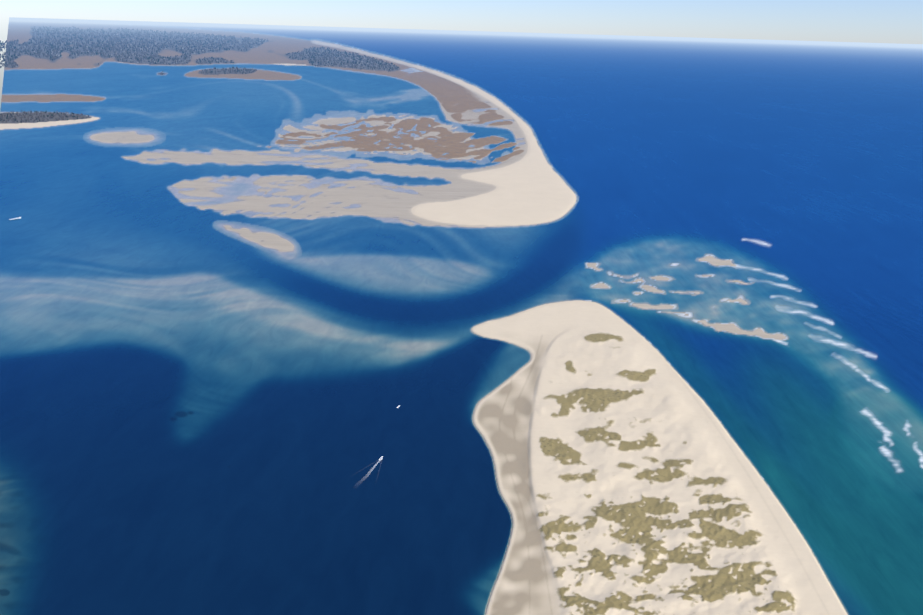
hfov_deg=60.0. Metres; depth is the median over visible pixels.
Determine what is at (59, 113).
woods island trees
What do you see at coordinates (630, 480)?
seabed and sand terrain
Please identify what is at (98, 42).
mainland trees
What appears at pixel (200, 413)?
sea water
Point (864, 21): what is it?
sky
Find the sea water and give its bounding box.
[0,17,922,614]
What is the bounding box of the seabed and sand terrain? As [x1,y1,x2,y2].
[0,18,847,614]
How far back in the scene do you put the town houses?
14203.75 m
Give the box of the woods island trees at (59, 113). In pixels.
[0,66,256,122]
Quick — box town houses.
[2,32,385,70]
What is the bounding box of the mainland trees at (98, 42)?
[0,26,398,70]
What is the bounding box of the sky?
[0,0,922,107]

